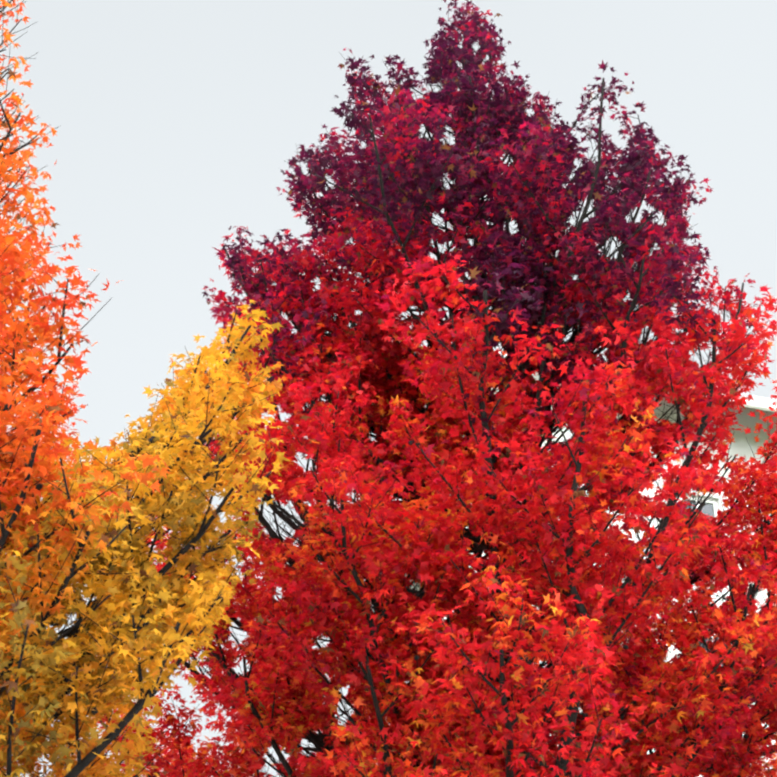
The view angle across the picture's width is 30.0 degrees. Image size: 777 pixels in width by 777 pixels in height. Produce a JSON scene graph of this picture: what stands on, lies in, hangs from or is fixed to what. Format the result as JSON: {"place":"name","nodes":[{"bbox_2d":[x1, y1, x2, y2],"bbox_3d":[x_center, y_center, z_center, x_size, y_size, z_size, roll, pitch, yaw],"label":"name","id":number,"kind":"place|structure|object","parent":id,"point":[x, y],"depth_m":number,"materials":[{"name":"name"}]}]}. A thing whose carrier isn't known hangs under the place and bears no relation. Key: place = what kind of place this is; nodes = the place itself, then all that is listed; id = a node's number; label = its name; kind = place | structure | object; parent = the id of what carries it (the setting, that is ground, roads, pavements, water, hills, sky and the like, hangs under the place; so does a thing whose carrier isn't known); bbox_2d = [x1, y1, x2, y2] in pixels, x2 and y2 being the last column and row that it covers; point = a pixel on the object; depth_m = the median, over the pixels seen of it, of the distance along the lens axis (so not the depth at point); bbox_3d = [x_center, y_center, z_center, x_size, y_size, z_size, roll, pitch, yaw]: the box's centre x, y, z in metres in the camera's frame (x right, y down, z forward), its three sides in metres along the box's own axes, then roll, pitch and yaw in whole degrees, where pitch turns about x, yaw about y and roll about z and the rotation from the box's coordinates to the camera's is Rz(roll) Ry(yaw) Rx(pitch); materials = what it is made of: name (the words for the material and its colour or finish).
{"place":"outdoors","nodes":[
{"label":"outdoors","id":0,"kind":"place"},
{"bbox_2d":[0,0,290,776],"bbox_3d":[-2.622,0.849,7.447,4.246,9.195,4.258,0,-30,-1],"label":"yellow tree","id":1,"kind":"object","parent":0,"point":[95,518],"depth_m":6.48,"materials":[{"name":"yellow plant"}]},
{"bbox_2d":[0,0,776,776],"label":"sky","id":2,"kind":"structure","parent":0,"point":[179,120],"materials":[{"name":"white"}]},
{"bbox_2d":[70,0,776,776],"bbox_3d":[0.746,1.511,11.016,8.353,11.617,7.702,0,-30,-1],"label":"tree","id":3,"kind":"object","parent":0,"point":[512,436],"depth_m":9.13,"materials":[{"name":"red plant"}]},
{"bbox_2d":[405,348,776,776],"bbox_3d":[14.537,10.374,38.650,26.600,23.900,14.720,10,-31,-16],"label":"building","id":4,"kind":"structure","parent":0,"point":[740,447],"depth_m":33.94,"materials":[{"name":"white"}]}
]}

